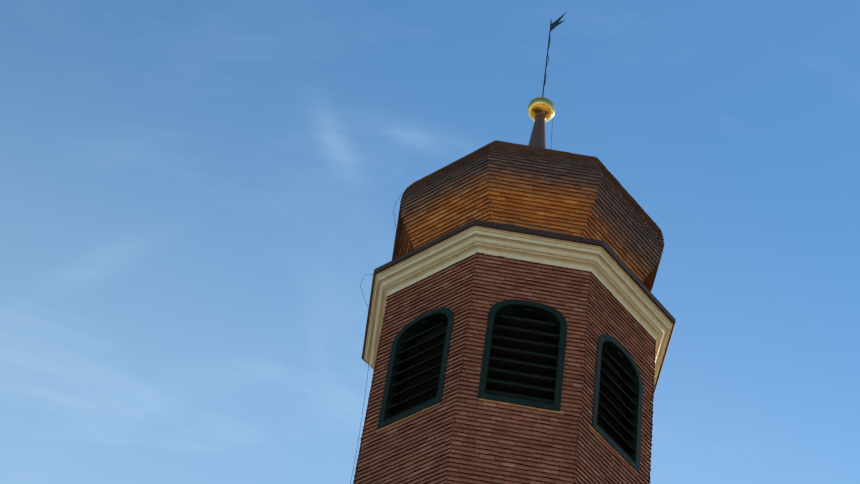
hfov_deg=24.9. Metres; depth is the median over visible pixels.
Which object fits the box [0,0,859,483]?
sky
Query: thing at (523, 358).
louvre windows
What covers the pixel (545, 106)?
gold ball
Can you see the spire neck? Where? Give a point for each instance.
(538, 138)
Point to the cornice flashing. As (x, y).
(594, 242)
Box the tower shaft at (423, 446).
[353,252,655,483]
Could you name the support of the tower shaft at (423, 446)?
on the church nave
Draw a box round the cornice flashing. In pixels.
[362,219,675,392]
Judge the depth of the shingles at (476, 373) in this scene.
24.62 m
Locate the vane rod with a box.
[542,21,551,96]
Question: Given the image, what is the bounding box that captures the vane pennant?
[550,12,565,31]
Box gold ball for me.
[527,97,554,122]
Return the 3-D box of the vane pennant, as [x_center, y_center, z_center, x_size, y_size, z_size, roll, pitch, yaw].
[2.157,-3.699,32.714,0.006,0.230,0.380,37,-52,-24]
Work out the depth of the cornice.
26.30 m
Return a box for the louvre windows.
[359,299,642,472]
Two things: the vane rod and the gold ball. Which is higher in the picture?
the vane rod
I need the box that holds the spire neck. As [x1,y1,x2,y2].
[528,113,545,148]
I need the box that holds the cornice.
[364,226,672,385]

